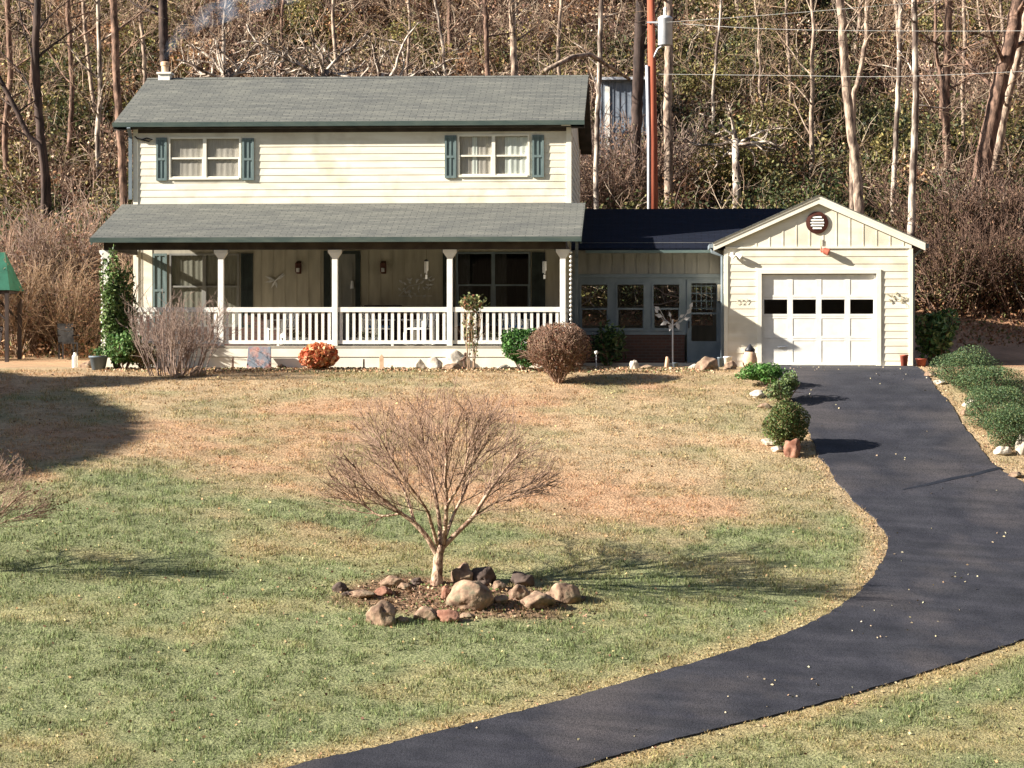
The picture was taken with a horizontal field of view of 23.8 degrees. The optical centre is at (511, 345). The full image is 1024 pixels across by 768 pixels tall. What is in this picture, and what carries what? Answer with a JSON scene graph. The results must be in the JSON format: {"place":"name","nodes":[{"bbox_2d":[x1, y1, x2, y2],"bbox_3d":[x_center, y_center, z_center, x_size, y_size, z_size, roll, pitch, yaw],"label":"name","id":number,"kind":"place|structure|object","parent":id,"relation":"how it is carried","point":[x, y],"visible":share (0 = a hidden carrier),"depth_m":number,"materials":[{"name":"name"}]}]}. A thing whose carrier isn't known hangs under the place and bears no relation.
{"place":"outdoors","nodes":[
{"label":"outdoors","id":0,"kind":"place"},
{"bbox_2d":[247,347,270,368],"bbox_3d":[-6.045,0.285,58.211,0.597,0.530,0.244,0,0,3],"label":"stone slab","id":1,"kind":"object","parent":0,"point":[258,357],"depth_m":58.19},
{"bbox_2d":[0,0,1023,767],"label":"ground","id":2,"kind":"structure","parent":0,"point":[1010,354],"depth_m":43.71,"materials":[{"name":"plant"}]},
{"bbox_2d":[0,252,23,361],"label":"garden swing","id":3,"kind":"object","parent":2,"relation":"on","point":[10,284],"visible":0.87,"depth_m":66.11,"materials":[{"name":"green fabric"}]},
{"bbox_2d":[0,12,59,228],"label":"bare tree","id":4,"kind":"object","parent":2,"relation":"on","point":[27,134],"visible":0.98,"depth_m":76.42,"materials":[{"name":"brown plant"}]},
{"bbox_2d":[0,0,72,206],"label":"bare tree","id":5,"kind":"object","parent":2,"relation":"on","point":[5,154],"visible":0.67,"depth_m":80.00,"materials":[{"name":"brown plant"}]},
{"bbox_2d":[0,449,88,526],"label":"lawn tree","id":6,"kind":"object","parent":2,"relation":"on","point":[15,501],"visible":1,"depth_m":41.94,"materials":[{"name":"beige plant"}]},
{"bbox_2d":[0,0,97,228],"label":"bare tree","id":7,"kind":"object","parent":2,"relation":"on","point":[33,45],"visible":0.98,"depth_m":76.91,"materials":[{"name":"brown plant"}]},
{"bbox_2d":[0,205,97,348],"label":"brush shrub","id":8,"kind":"object","parent":2,"relation":"on","point":[19,249],"visible":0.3,"depth_m":69.12,"materials":[{"name":"brown plant"}]},
{"bbox_2d":[1,283,99,354],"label":"brush shrub","id":9,"kind":"object","parent":2,"relation":"on","point":[33,339],"visible":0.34,"depth_m":68.26,"materials":[{"name":"brown plant"}]},
{"bbox_2d":[0,229,112,356],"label":"brush shrub","id":10,"kind":"object","parent":2,"relation":"on","point":[26,319],"visible":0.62,"depth_m":67.74,"materials":[{"name":"brown plant"}]},
{"bbox_2d":[32,0,95,133],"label":"bare tree","id":11,"kind":"object","parent":2,"relation":"on","point":[90,78],"visible":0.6,"depth_m":84.92,"materials":[{"name":"brown plant"}]},
{"bbox_2d":[0,151,132,347],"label":"brush shrub","id":12,"kind":"object","parent":2,"relation":"on","point":[90,218],"visible":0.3,"depth_m":69.10,"materials":[{"name":"brown plant"}]},
{"bbox_2d":[0,200,132,347],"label":"brush shrub","id":13,"kind":"object","parent":2,"relation":"on","point":[78,248],"visible":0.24,"depth_m":69.48,"materials":[{"name":"brown plant"}]},
{"bbox_2d":[0,193,132,346],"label":"brush shrub","id":14,"kind":"object","parent":2,"relation":"on","point":[57,251],"visible":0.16,"depth_m":69.32,"materials":[{"name":"brown plant"}]},
{"bbox_2d":[56,324,78,358],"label":"garden chair","id":15,"kind":"object","parent":2,"relation":"on","point":[65,337],"visible":0.92,"depth_m":67.19,"materials":[{"name":"black metal"}]},
{"bbox_2d":[3,254,132,355],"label":"brush shrub","id":16,"kind":"object","parent":2,"relation":"on","point":[60,313],"visible":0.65,"depth_m":67.80,"materials":[{"name":"brown plant"}]},
{"bbox_2d":[21,239,132,353],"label":"brush shrub","id":17,"kind":"object","parent":2,"relation":"on","point":[97,341],"visible":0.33,"depth_m":68.56,"materials":[{"name":"brown plant"}]},
{"bbox_2d":[12,0,142,181],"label":"bare tree","id":18,"kind":"object","parent":2,"relation":"on","point":[72,89],"visible":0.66,"depth_m":82.94,"materials":[{"name":"brown plant"}]},
{"bbox_2d":[44,0,155,207],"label":"slender tree","id":19,"kind":"object","parent":2,"relation":"on","point":[99,77],"visible":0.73,"depth_m":80.88,"materials":[{"name":"brown plant"}]},
{"bbox_2d":[89,244,154,367],"bbox_3d":[-9.272,-0.944,58.452,1.502,3.003,1.663,0,0,3],"label":"climbing shrub","id":20,"kind":"object","parent":2,"relation":"on","point":[114,307],"visible":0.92,"depth_m":58.15,"materials":[{"name":"green plant"}]},
{"bbox_2d":[103,329,142,369],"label":"evergreen shrub","id":21,"kind":"object","parent":2,"relation":"on","point":[120,352],"visible":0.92,"depth_m":57.73,"materials":[{"name":"green plant"}]},
{"bbox_2d":[109,0,164,205],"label":"bare tree","id":22,"kind":"object","parent":2,"relation":"on","point":[115,30],"visible":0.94,"depth_m":73.71,"materials":[{"name":"brown plant"}]},
{"bbox_2d":[91,0,189,83],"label":"bare tree","id":23,"kind":"object","parent":2,"relation":"on","point":[144,62],"visible":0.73,"depth_m":80.75,"materials":[{"name":"brown plant"}]},
{"bbox_2d":[119,0,169,71],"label":"bare tree","id":24,"kind":"object","parent":2,"relation":"on","point":[162,9],"visible":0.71,"depth_m":77.66,"materials":[{"name":"brown plant"}]},
{"bbox_2d":[116,290,242,375],"bbox_3d":[-8.015,-0.330,56.547,2.779,2.072,2.699,0,0,40],"label":"twiggy shrub","id":25,"kind":"object","parent":2,"relation":"on","point":[186,348],"visible":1,"depth_m":56.32,"materials":[{"name":"plant"}]},
{"bbox_2d":[168,24,289,77],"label":"gnarled tree","id":26,"kind":"object","parent":2,"relation":"on","point":[224,71],"visible":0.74,"depth_m":76.12,"materials":[{"name":"beige plant"}]},
{"bbox_2d":[167,0,294,75],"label":"bare tree","id":27,"kind":"object","parent":2,"relation":"on","point":[225,15],"visible":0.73,"depth_m":79.50,"materials":[{"name":"brown plant"}]},
{"bbox_2d":[222,24,357,76],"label":"gnarled tree","id":28,"kind":"object","parent":2,"relation":"on","point":[299,73],"visible":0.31,"depth_m":77.08,"materials":[{"name":"beige plant"}]},
{"bbox_2d":[216,17,380,76],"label":"gnarled tree","id":29,"kind":"object","parent":2,"relation":"on","point":[327,72],"visible":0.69,"depth_m":74.58,"materials":[{"name":"beige plant"}]},
{"bbox_2d":[298,342,339,369],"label":"flower clump","id":30,"kind":"object","parent":2,"relation":"on","point":[320,355],"visible":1,"depth_m":57.49,"materials":[{"name":"orange plant"}]},
{"bbox_2d":[293,0,382,76],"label":"slender tree","id":31,"kind":"object","parent":2,"relation":"on","point":[334,39],"visible":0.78,"depth_m":84.16,"materials":[{"name":"beige plant"}]},
{"bbox_2d":[366,600,396,626],"bbox_3d":[-2.176,4.434,40.360,0.530,0.416,0.390,0,0,3],"label":"rock","id":32,"kind":"object","parent":2,"relation":"on","point":[381,612],"visible":1,"depth_m":40.23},
{"bbox_2d":[307,10,479,76],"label":"gnarled tree","id":33,"kind":"object","parent":2,"relation":"on","point":[418,72],"visible":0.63,"depth_m":77.86,"materials":[{"name":"beige plant"}]},
{"bbox_2d":[330,0,477,75],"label":"bare tree","id":34,"kind":"object","parent":2,"relation":"on","point":[408,49],"visible":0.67,"depth_m":84.29,"materials":[{"name":"brown plant"}]},
{"bbox_2d":[99,366,713,372],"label":"fallen leaves","id":35,"kind":"object","parent":2,"relation":"on","point":[494,369],"visible":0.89,"depth_m":57.31,"materials":[{"name":"brown plant"}]},
{"bbox_2d":[359,0,517,75],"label":"bare tree","id":36,"kind":"object","parent":2,"relation":"on","point":[441,35],"visible":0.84,"depth_m":82.31,"materials":[{"name":"brown plant"}]},
{"bbox_2d":[317,373,575,586],"bbox_3d":[-1.166,2.341,42.588,4.573,3.827,4.690,0,0,3],"label":"lawn tree","id":37,"kind":"object","parent":2,"relation":"on","point":[442,541],"visible":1,"depth_m":42.22,"materials":[{"name":"beige plant"}]},
{"bbox_2d":[252,564,647,635],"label":"fallen leaves","id":38,"kind":"object","parent":2,"relation":"on","point":[420,586],"visible":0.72,"depth_m":41.45,"materials":[{"name":"brown plant"}]},
{"bbox_2d":[446,580,493,610],"bbox_3d":[-0.721,4.235,41.350,0.828,0.502,0.617,0,0,3],"label":"rock","id":39,"kind":"object","parent":2,"relation":"on","point":[472,595],"visible":1,"depth_m":41.14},
{"bbox_2d":[455,292,491,369],"bbox_3d":[-0.873,-0.348,57.397,0.850,1.855,0.909,0,0,-20],"label":"rose bush","id":40,"kind":"object","parent":2,"relation":"on","point":[471,304],"visible":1,"depth_m":57.31,"materials":[{"name":"green plant"}]},
{"bbox_2d":[469,0,526,75],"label":"bare tree","id":41,"kind":"object","parent":2,"relation":"on","point":[486,37],"visible":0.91,"depth_m":80.11,"materials":[{"name":"brown plant"}]},
{"bbox_2d":[89,61,928,367],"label":"house","id":42,"kind":"structure","parent":2,"relation":"on","point":[339,203],"depth_m":61.52,"materials":[{"name":"beige"}]},
{"bbox_2d":[169,253,238,326],"bbox_3d":[-7.847,-1.419,61.995,1.799,1.872,0.102,0,0,3],"label":"window","id":43,"kind":"structure","parent":42,"relation":"in","point":[189,273],"depth_m":62.03,"materials":[{"name":"grey glass"}]},
{"bbox_2d":[168,137,240,179],"bbox_3d":[-7.836,-4.784,61.992,1.870,1.089,0.097,0,0,3],"label":"window","id":44,"kind":"structure","parent":42,"relation":"in","point":[189,158],"depth_m":62.02,"materials":[{"name":"white glass"}]},
{"bbox_2d":[330,254,354,344],"bbox_3d":[-4.304,-1.171,61.766,0.651,2.322,0.145,0,0,3],"label":"door","id":45,"kind":"structure","parent":42,"relation":"in","point":[346,262],"depth_m":61.77,"materials":[{"name":"wood"}]},
{"bbox_2d":[457,134,529,176],"bbox_3d":[-0.470,-4.816,61.577,1.833,1.083,0.102,0,0,3],"label":"window","id":46,"kind":"structure","parent":42,"relation":"in","point":[495,155],"depth_m":61.59,"materials":[{"name":"white glass"}]},
{"bbox_2d":[456,252,530,325],"bbox_3d":[-0.476,-1.442,61.577,1.892,1.872,0.102,0,0,3],"label":"window","id":47,"kind":"structure","parent":42,"relation":"in","point":[504,278],"depth_m":61.58,"materials":[{"name":"grey glass"}]},
{"bbox_2d":[687,280,720,361],"bbox_3d":[4.837,-0.625,61.269,0.850,2.089,0.130,0,0,3],"label":"storm door","id":48,"kind":"structure","parent":42,"relation":"in","point":[696,350],"depth_m":61.25,"materials":[{"name":"grey paint"}]},
{"bbox_2d":[762,274,875,364],"bbox_3d":[7.454,-0.641,59.065,2.772,2.204,0.099,0,0,3],"label":"garage door","id":49,"kind":"structure","parent":42,"relation":"in","point":[797,330],"depth_m":59.06,"materials":[{"name":"white paint"}]},
{"bbox_2d":[0,0,1023,324],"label":"undergrowth","id":50,"kind":"object","parent":2,"relation":"on","point":[874,124],"visible":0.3,"depth_m":88.48,"materials":[{"name":"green plant"}]},
{"bbox_2d":[0,288,1023,357],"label":"leaf litter","id":51,"kind":"object","parent":2,"relation":"on","point":[983,320],"visible":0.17,"depth_m":69.01,"materials":[{"name":"plant"}]},
{"bbox_2d":[0,368,1023,767],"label":"fallen leaves","id":52,"kind":"object","parent":2,"relation":"on","point":[408,564],"visible":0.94,"depth_m":43.22,"materials":[{"name":"brown plant"}]},
{"bbox_2d":[499,327,536,370],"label":"evergreen shrub","id":53,"kind":"object","parent":2,"relation":"on","point":[510,340],"visible":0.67,"depth_m":56.86,"materials":[{"name":"green plant"}]},
{"bbox_2d":[507,0,550,74],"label":"bare tree","id":54,"kind":"object","parent":2,"relation":"on","point":[513,49],"visible":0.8,"depth_m":82.04,"materials":[{"name":"beige plant"}]},
{"bbox_2d":[519,591,555,608],"bbox_3d":[0.445,4.335,41.549,0.627,0.276,0.496,0,0,-20],"label":"rock","id":55,"kind":"object","parent":2,"relation":"on","point":[536,600],"visible":1,"depth_m":41.37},
{"bbox_2d":[501,0,584,74],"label":"bare tree","id":56,"kind":"object","parent":2,"relation":"on","point":[560,19],"visible":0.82,"depth_m":84.98,"materials":[{"name":"brown plant"}]},
{"bbox_2d":[511,321,599,382],"bbox_3d":[0.911,0.141,55.504,1.837,1.418,1.984,0,0,23],"label":"twiggy shrub","id":57,"kind":"object","parent":2,"relation":"on","point":[556,351],"visible":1,"depth_m":55.10,"materials":[{"name":"brown plant"}]},
{"bbox_2d":[550,583,581,603],"bbox_3d":[0.931,4.256,41.927,0.474,0.346,0.489,0,0,-27],"label":"rock","id":58,"kind":"object","parent":2,"relation":"on","point":[564,593],"visible":0.94,"depth_m":41.77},
{"bbox_2d":[540,0,642,208],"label":"bare tree","id":59,"kind":"object","parent":2,"relation":"on","point":[597,114],"visible":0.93,"depth_m":75.92,"materials":[{"name":"beige plant"}]},
{"bbox_2d":[589,319,628,365],"bbox_3d":[2.398,-0.071,60.501,1.084,1.179,0.975,0,0,3],"label":"broadleaf shrub","id":60,"kind":"object","parent":2,"relation":"on","point":[607,343],"visible":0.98,"depth_m":60.45,"materials":[{"name":"green plant"}]},
{"bbox_2d":[581,286,659,318],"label":"woodland bush","id":61,"kind":"object","parent":2,"relation":"on","point":[626,290],"visible":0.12,"depth_m":72.43,"materials":[{"name":"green plant"}]},
{"bbox_2d":[595,77,646,167],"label":"shed","id":62,"kind":"structure","parent":2,"relation":"on","point":[614,90],"depth_m":81.92,"materials":[{"name":"grey metal"}]},
{"bbox_2d":[580,125,663,208],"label":"brush shrub","id":63,"kind":"object","parent":2,"relation":"on","point":[604,168],"visible":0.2,"depth_m":77.41,"materials":[{"name":"brown plant"}]},
{"bbox_2d":[235,366,1022,767],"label":"fallen leaves","id":64,"kind":"object","parent":2,"relation":"on","point":[739,632],"visible":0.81,"depth_m":39.63,"materials":[{"name":"beige plant"}]},
{"bbox_2d":[580,148,681,208],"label":"brush shrub","id":65,"kind":"object","parent":2,"relation":"on","point":[623,189],"visible":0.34,"depth_m":77.19,"materials":[{"name":"brown plant"}]},
{"bbox_2d":[631,0,672,208],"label":"bare tree","id":66,"kind":"object","parent":2,"relation":"on","point":[667,120],"visible":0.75,"depth_m":76.73,"materials":[{"name":"beige plant"}]},
{"bbox_2d":[580,98,731,208],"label":"brush shrub","id":67,"kind":"object","parent":2,"relation":"on","point":[682,155],"visible":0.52,"depth_m":77.83,"materials":[{"name":"brown plant"}]},
{"bbox_2d":[645,0,672,305],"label":"utility pole","id":68,"kind":"object","parent":2,"relation":"on","point":[665,31],"visible":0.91,"depth_m":73.26,"materials":[{"name":"brown wood"}]},
{"bbox_2d":[629,0,688,206],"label":"bare tree","id":69,"kind":"object","parent":2,"relation":"on","point":[640,47],"visible":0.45,"depth_m":77.75,"materials":[{"name":"brown plant"}]},
{"bbox_2d":[647,0,777,131],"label":"bare tree","id":70,"kind":"object","parent":2,"relation":"on","point":[715,60],"visible":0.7,"depth_m":81.71,"materials":[{"name":"beige plant"}]},
{"bbox_2d":[673,92,797,208],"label":"gnarled tree","id":71,"kind":"object","parent":2,"relation":"on","point":[735,142],"visible":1,"depth_m":76.66,"materials":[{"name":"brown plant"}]},
{"bbox_2d":[676,107,797,204],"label":"woodland bush","id":72,"kind":"object","parent":2,"relation":"on","point":[746,164],"visible":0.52,"depth_m":78.71,"materials":[{"name":"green plant"}]},
{"bbox_2d":[723,0,794,126],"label":"slender tree","id":73,"kind":"object","parent":2,"relation":"on","point":[760,71],"visible":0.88,"depth_m":83.66,"materials":[{"name":"beige plant"}]},
{"bbox_2d":[734,362,792,387],"bbox_3d":[5.628,0.649,54.880,1.108,0.612,1.037,0,0,-37],"label":"juniper","id":74,"kind":"object","parent":2,"relation":"on","point":[765,373],"visible":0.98,"depth_m":54.67,"materials":[{"name":"green plant"}]},
{"bbox_2d":[762,370,803,401],"bbox_3d":[6.014,0.903,53.659,0.910,0.766,0.725,0,0,-19],"label":"juniper","id":75,"kind":"object","parent":2,"relation":"on","point":[783,386],"visible":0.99,"depth_m":53.54,"materials":[{"name":"green plant"}]},
{"bbox_2d":[761,399,810,446],"bbox_3d":[5.704,1.644,50.746,0.965,1.076,0.919,0,0,-26],"label":"clipped shrub","id":76,"kind":"object","parent":2,"relation":"on","point":[790,419],"visible":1,"depth_m":50.52,"materials":[{"name":"green plant"}]},
{"bbox_2d":[739,0,835,150],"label":"bare tree","id":77,"kind":"object","parent":2,"relation":"on","point":[787,41],"visible":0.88,"depth_m":83.56,"materials":[{"name":"brown plant"}]},
{"bbox_2d":[736,180,841,248],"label":"woodland bush","id":78,"kind":"object","parent":2,"relation":"on","point":[788,205],"visible":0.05,"depth_m":74.11,"materials":[{"name":"green plant"}]},
{"bbox_2d":[756,0,837,189],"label":"slender tree","id":79,"kind":"object","parent":2,"relation":"on","point":[811,103],"visible":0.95,"depth_m":79.55,"materials":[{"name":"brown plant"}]},
{"bbox_2d":[784,166,888,218],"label":"woodland bush","id":80,"kind":"object","parent":2,"relation":"on","point":[828,191],"visible":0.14,"depth_m":75.10,"materials":[{"name":"green plant"}]},
{"bbox_2d":[836,0,871,213],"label":"bare tree","id":81,"kind":"object","parent":2,"relation":"on","point":[857,180],"visible":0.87,"depth_m":71.44,"materials":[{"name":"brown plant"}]},
{"bbox_2d":[849,0,910,209],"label":"bare tree","id":82,"kind":"object","parent":2,"relation":"on","point":[855,88],"visible":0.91,"depth_m":72.47,"materials":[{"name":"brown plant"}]},
{"bbox_2d":[851,0,926,222],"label":"bare tree","id":83,"kind":"object","parent":2,"relation":"on","point":[897,103],"visible":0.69,"depth_m":74.41,"materials":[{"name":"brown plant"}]},
{"bbox_2d":[857,0,977,254],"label":"bare tree","id":84,"kind":"object","parent":2,"relation":"on","point":[914,68],"visible":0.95,"depth_m":70.38,"materials":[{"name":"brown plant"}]},
{"bbox_2d":[827,132,1023,246],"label":"brush shrub","id":85,"kind":"object","parent":2,"relation":"on","point":[950,200],"visible":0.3,"depth_m":72.60,"materials":[{"name":"brown plant"}]},
{"bbox_2d":[838,164,1023,279],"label":"brush shrub","id":86,"kind":"object","parent":2,"relation":"on","point":[902,225],"visible":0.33,"depth_m":71.85,"materials":[{"name":"brown plant"}]},
{"bbox_2d":[915,308,964,364],"bbox_3d":[10.514,-0.232,59.976,1.347,1.458,1.439,0,0,26],"label":"broadleaf shrub","id":87,"kind":"object","parent":2,"relation":"on","point":[935,333],"visible":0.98,"depth_m":59.75,"materials":[{"name":"green plant"}]},
{"bbox_2d":[863,138,1023,249],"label":"brush shrub","id":88,"kind":"object","parent":2,"relation":"on","point":[988,199],"visible":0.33,"depth_m":72.16,"materials":[{"name":"brown plant"}]},
{"bbox_2d":[904,0,993,172],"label":"bare tree","id":89,"kind":"object","parent":2,"relation":"on","point":[947,58],"visible":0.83,"depth_m":79.22,"materials":[{"name":"brown plant"}]},
{"bbox_2d":[908,0,1002,160],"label":"slender tree","id":90,"kind":"object","parent":2,"relation":"on","point":[938,64],"visible":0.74,"depth_m":81.97,"materials":[{"name":"brown plant"}]},
{"bbox_2d":[894,199,1023,318],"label":"brush shrub","id":91,"kind":"object","parent":2,"relation":"on","point":[949,270],"visible":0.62,"depth_m":70.37,"materials":[{"name":"brown plant"}]},
{"bbox_2d":[896,197,1023,317],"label":"brush shrub","id":92,"kind":"object","parent":2,"relation":"on","point":[930,255],"visible":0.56,"depth_m":70.49,"materials":[{"name":"brown plant"}]},
{"bbox_2d":[907,197,1023,314],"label":"brush shrub","id":93,"kind":"object","parent":2,"relation":"on","point":[1009,285],"visible":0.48,"depth_m":70.66,"materials":[{"name":"brown plant"}]},
{"bbox_2d":[928,343,1003,387],"bbox_3d":[10.223,0.493,54.686,1.687,1.106,1.317,0,0,3],"label":"clipped shrub","id":94,"kind":"object","parent":2,"relation":"on","point":[948,374],"visible":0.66,"depth_m":54.50,"materials":[{"name":"green plant"}]},
{"bbox_2d":[929,0,1006,146],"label":"bare tree","id":95,"kind":"object","parent":2,"relation":"on","point":[962,90],"visible":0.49,"depth_m":83.21,"materials":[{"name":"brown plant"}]},
{"bbox_2d":[918,160,1023,258],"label":"brush shrub","id":96,"kind":"object","parent":2,"relation":"on","point":[1001,189],"visible":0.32,"depth_m":72.72,"materials":[{"name":"brown plant"}]},
{"bbox_2d":[925,166,1023,284],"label":"brush shrub","id":97,"kind":"object","parent":2,"relation":"on","point":[1005,207],"visible":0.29,"depth_m":71.50,"materials":[{"name":"brown plant"}]},
{"bbox_2d":[926,204,1023,318],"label":"brush shrub","id":98,"kind":"object","parent":2,"relation":"on","point":[1001,287],"visible":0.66,"depth_m":70.27,"materials":[{"name":"brown plant"}]},
{"bbox_2d":[943,0,1023,196],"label":"bare tree","id":99,"kind":"object","parent":2,"relation":"on","point":[998,85],"visible":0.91,"depth_m":75.06,"materials":[{"name":"brown plant"}]},
{"bbox_2d":[946,0,1023,188],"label":"bare tree","id":100,"kind":"object","parent":2,"relation":"on","point":[1013,78],"visible":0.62,"depth_m":77.13,"materials":[{"name":"brown plant"}]},
{"bbox_2d":[951,365,1023,402],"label":"clipped shrub","id":101,"kind":"object","parent":2,"relation":"on","point":[991,374],"visible":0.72,"depth_m":53.43,"materials":[{"name":"green plant"}]},
{"bbox_2d":[964,384,1023,427],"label":"clipped shrub","id":102,"kind":"object","parent":2,"relation":"on","point":[978,405],"visible":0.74,"depth_m":51.92,"materials":[{"name":"green plant"}]},
{"bbox_2d":[974,228,1023,312],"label":"brush shrub","id":103,"kind":"object","parent":2,"relation":"on","point":[1021,279],"visible":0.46,"depth_m":70.36,"materials":[{"name":"brown plant"}]},
{"bbox_2d":[978,401,1023,448],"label":"clipped shrub","id":104,"kind":"object","parent":2,"relation":"on","point":[1001,431],"visible":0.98,"depth_m":50.98,"materials":[{"name":"green plant"}]},
{"bbox_2d":[285,366,1023,767],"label":"driveway","id":105,"kind":"structure","parent":0,"point":[883,436],"depth_m":41.77,"materials":[{"name":"asphalt"}]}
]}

